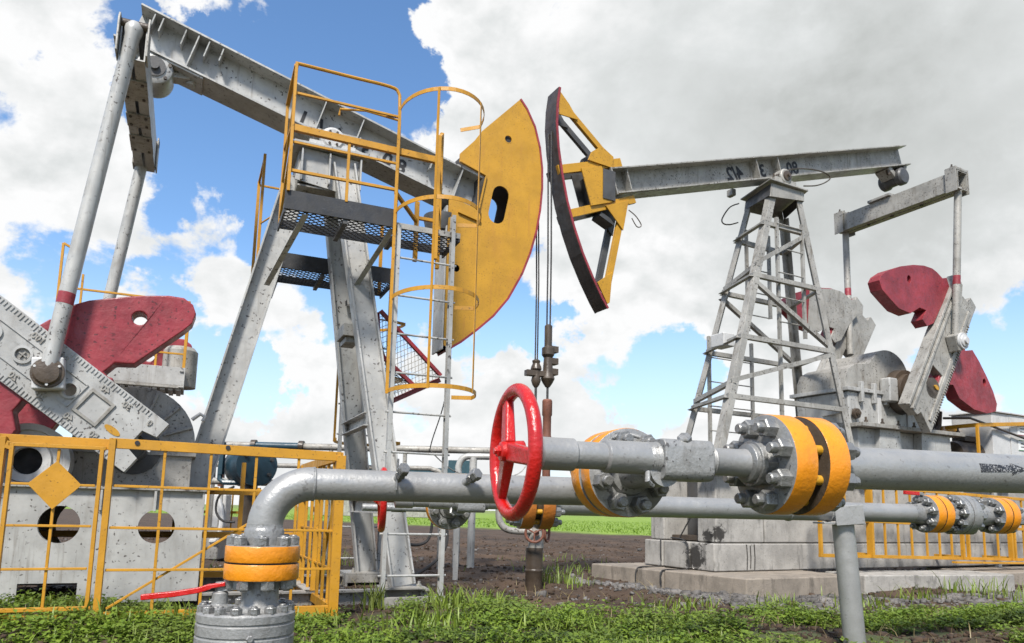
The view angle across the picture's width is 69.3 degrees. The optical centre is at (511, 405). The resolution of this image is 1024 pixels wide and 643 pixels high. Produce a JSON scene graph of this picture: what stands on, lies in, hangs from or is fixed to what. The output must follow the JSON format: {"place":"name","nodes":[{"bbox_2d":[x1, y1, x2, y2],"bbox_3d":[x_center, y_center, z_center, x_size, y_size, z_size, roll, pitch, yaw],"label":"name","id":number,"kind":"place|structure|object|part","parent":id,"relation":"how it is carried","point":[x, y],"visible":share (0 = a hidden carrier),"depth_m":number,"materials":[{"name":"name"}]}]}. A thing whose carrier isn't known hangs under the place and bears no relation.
{"place":"outdoors","nodes":[
{"label":"outdoors","id":0,"kind":"place"},
{"bbox_2d":[150,511,650,534],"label":"field grass","id":1,"kind":"structure","parent":0,"point":[617,529],"depth_m":54.68,"materials":[{"name":"green plant"}]},
{"bbox_2d":[0,504,1023,642],"bbox_3d":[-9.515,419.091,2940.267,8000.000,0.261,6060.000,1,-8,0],"label":"ground","id":2,"kind":"structure","parent":0,"point":[68,516],"depth_m":15.39,"materials":[{"name":"green plant"}]},
{"bbox_2d":[0,433,345,623],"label":"safety fence","id":3,"kind":"object","parent":2,"relation":"on","point":[55,484],"visible":0.69,"depth_m":6.35,"materials":[{"name":"yellow metal"}]},
{"bbox_2d":[170,441,231,559],"bbox_3d":[-6.017,1.827,14.515,1.052,2.300,0.706,1,-8,0],"label":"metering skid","id":4,"kind":"object","parent":2,"relation":"on","point":[216,551],"visible":0.4,"depth_m":14.30,"materials":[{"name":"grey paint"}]},
{"bbox_2d":[140,581,294,642],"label":"ball valve","id":5,"kind":"object","parent":2,"relation":"on","point":[220,617],"visible":0.96,"depth_m":2.41,"materials":[{"name":"silver metal"}]},
{"bbox_2d":[223,431,614,612],"bbox_3d":[-0.220,0.404,2.687,1.529,0.658,0.403,4,-8,-17],"label":"elbow pipe","id":6,"kind":"object","parent":5,"relation":"attached to","point":[261,558],"visible":0.67,"depth_m":2.60,"materials":[{"name":"silver metal"}]},
{"bbox_2d":[204,487,260,531],"bbox_3d":[-5.879,2.326,14.801,1.610,1.400,0.070,1,-8,0],"label":"yard railing","id":7,"kind":"object","parent":2,"relation":"on","point":[233,512],"visible":0.07,"depth_m":14.81,"materials":[{"name":"metal"}]},
{"bbox_2d":[217,442,276,531],"bbox_3d":[-4.509,1.692,12.438,0.819,2.150,0.830,8,-10,-38],"label":"blue drum","id":8,"kind":"object","parent":2,"relation":"on","point":[229,466],"visible":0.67,"depth_m":12.35,"materials":[{"name":"teal paint"}]},
{"bbox_2d":[215,485,234,522],"bbox_3d":[-4.710,1.617,12.179,0.346,0.618,0.040,1,-8,0],"label":"hose","id":9,"kind":"object","parent":8,"relation":"hanging from","point":[216,512],"visible":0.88,"depth_m":12.14,"materials":[{"name":"metal"}]},
{"bbox_2d":[0,3,544,608],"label":"oil pumpjack","id":10,"kind":"object","parent":2,"relation":"on","point":[80,369],"visible":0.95,"depth_m":8.42,"materials":[{"name":"grey paint"}]},
{"bbox_2d":[310,507,326,564],"bbox_3d":[-2.618,1.899,10.226,0.387,1.024,0.044,1,-8,0],"label":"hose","id":11,"kind":"object","parent":10,"relation":"hanging from","point":[321,546],"visible":0.12,"depth_m":10.19,"materials":[{"name":"rubber"}]},
{"bbox_2d":[362,504,425,511],"bbox_3d":[-0.826,0.853,6.165,0.825,0.070,0.114,3,-8,-14],"label":"bore pipe","id":12,"kind":"object","parent":10,"relation":"attached to","point":[373,507],"visible":0.42,"depth_m":6.08,"materials":[{"name":"silver metal"}]},
{"bbox_2d":[366,530,448,584],"bbox_3d":[-1.399,1.891,9.995,1.138,1.049,0.171,5,-9,-23],"label":"hose","id":13,"kind":"object","parent":10,"relation":"hanging from","point":[431,563],"visible":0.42,"depth_m":10.02,"materials":[{"name":"rubber"}]},
{"bbox_2d":[410,523,432,545],"bbox_3d":[-1.319,1.601,9.802,0.578,0.511,0.078,3,-8,-11],"label":"hose","id":14,"kind":"object","parent":10,"relation":"hanging from","point":[425,541],"visible":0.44,"depth_m":9.80,"materials":[{"name":"rubber"}]},
{"bbox_2d":[428,449,525,474],"bbox_3d":[-0.374,0.170,9.717,1.806,1.519,0.160,8,-11,-41],"label":"signal wire","id":15,"kind":"object","parent":10,"relation":"hanging from","point":[458,472],"visible":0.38,"depth_m":9.31,"materials":[{"name":"grey paint"}]},
{"bbox_2d":[211,440,489,568],"bbox_3d":[-2.842,1.790,13.498,7.200,2.330,0.970,1,-8,0],"label":"pipe rack","id":16,"kind":"object","parent":2,"relation":"on","point":[473,455],"visible":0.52,"depth_m":13.88,"materials":[{"name":"grey metal"}]},
{"bbox_2d":[310,460,469,517],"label":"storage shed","id":17,"kind":"structure","parent":2,"relation":"on","point":[451,465],"depth_m":88.99,"materials":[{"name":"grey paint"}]},
{"bbox_2d":[452,528,458,579],"bbox_3d":[-0.840,2.083,10.729,0.135,1.100,0.115,1,-8,0],"label":"slim post","id":18,"kind":"object","parent":2,"relation":"on","point":[455,551],"visible":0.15,"depth_m":10.70,"materials":[{"name":"grey metal"}]},
{"bbox_2d":[3,571,1015,642],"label":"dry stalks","id":19,"kind":"object","parent":2,"relation":"on","point":[639,614],"visible":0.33,"depth_m":6.98,"materials":[{"name":"beige plant"}]},
{"bbox_2d":[0,588,1023,642],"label":"ground weeds","id":20,"kind":"object","parent":2,"relation":"on","point":[966,613],"visible":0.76,"depth_m":6.20,"materials":[{"name":"green plant"}]},
{"bbox_2d":[0,548,1023,642],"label":"grass","id":21,"kind":"structure","parent":2,"relation":"on","point":[379,595],"depth_m":6.88,"materials":[{"name":"green plant"}]},
{"bbox_2d":[0,527,1023,642],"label":"soil clods","id":22,"kind":"object","parent":2,"relation":"on","point":[830,636],"visible":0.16,"depth_m":7.40,"materials":[{"name":"brown soil"}]},
{"bbox_2d":[16,538,1023,615],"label":"pebbles","id":23,"kind":"object","parent":2,"relation":"on","point":[543,593],"visible":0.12,"depth_m":9.53,"materials":[{"name":"stone"}]},
{"bbox_2d":[495,509,550,590],"bbox_3d":[0.210,1.991,9.878,0.796,1.251,0.466,6,-9,-28],"label":"wellhead","id":24,"kind":"object","parent":2,"relation":"on","point":[536,538],"visible":0.65,"depth_m":9.88,"materials":[{"name":"metal"}]},
{"bbox_2d":[565,577,1023,613],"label":"gravel","id":25,"kind":"structure","parent":2,"relation":"on","point":[724,595],"depth_m":9.43,"materials":[{"name":"grey gravel"}]},
{"bbox_2d":[592,476,1023,597],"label":"concrete foundation","id":26,"kind":"object","parent":2,"relation":"on","point":[754,557],"visible":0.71,"depth_m":11.07,"materials":[{"name":"concrete"}]},
{"bbox_2d":[541,87,1023,475],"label":"oil pumpjack","id":27,"kind":"object","parent":26,"relation":"on","point":[882,399],"visible":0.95,"depth_m":12.62,"materials":[{"name":"grey paint"}]},
{"bbox_2d":[818,489,1023,563],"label":"platform railing","id":28,"kind":"object","parent":26,"relation":"on","point":[1011,541],"visible":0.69,"depth_m":12.01,"materials":[{"name":"yellow metal"}]},
{"bbox_2d":[949,411,1023,566],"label":"control cabinet","id":29,"kind":"object","parent":26,"relation":"on","point":[994,441],"visible":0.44,"depth_m":13.88,"materials":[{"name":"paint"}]},
{"bbox_2d":[940,422,1023,452],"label":"motor handrail","id":30,"kind":"object","parent":29,"relation":"attached to","point":[951,428],"visible":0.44,"depth_m":13.52,"materials":[{"name":"yellow metal"}]},
{"bbox_3d":[9.807,0.753,14.132,0.990,1.010,0.028,6,-9,-28],"label":"door","id":31,"kind":"part","parent":29,"relation":"part of","materials":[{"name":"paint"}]},
{"bbox_2d":[813,505,865,642],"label":"pipe support post","id":32,"kind":"object","parent":2,"relation":"on","point":[847,518],"visible":0.93,"depth_m":5.67,"materials":[{"name":"silver metal"}]},
{"bbox_2d":[556,495,1023,533],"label":"parallel pipe","id":33,"kind":"object","parent":32,"relation":"on","point":[930,514],"visible":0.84,"depth_m":5.96,"materials":[{"name":"silver metal"}]},
{"bbox_2d":[373,467,564,532],"bbox_3d":[-0.306,0.649,4.998,1.265,0.423,0.535,3,-8,-14],"label":"choke valve","id":34,"kind":"object","parent":33,"relation":"attached to","point":[448,516],"visible":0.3,"depth_m":4.88,"materials":[{"name":"silver metal"}]},
{"bbox_2d":[903,491,989,534],"bbox_3d":[3.627,0.903,6.229,0.825,0.350,0.332,4,-9,-19],"label":"gate valve body","id":35,"kind":"object","parent":33,"relation":"attached to","point":[973,513],"visible":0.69,"depth_m":6.16,"materials":[{"name":"silver metal"}]},
{"bbox_2d":[0,0,1023,510],"label":"sky","id":36,"kind":"structure","parent":0,"point":[653,81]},
{"bbox_2d":[851,447,1023,492],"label":"outlet pipe","id":37,"kind":"object","parent":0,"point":[897,469],"visible":0.68,"depth_m":2.73,"materials":[{"name":"silver metal"}]},
{"bbox_2d":[489,383,860,521],"bbox_3d":[0.529,0.184,2.486,1.265,0.423,0.470,4,-9,-20],"label":"choke valve","id":38,"kind":"object","parent":37,"relation":"attached to","point":[768,464],"visible":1,"depth_m":2.42,"materials":[{"name":"silver metal"}]}
]}

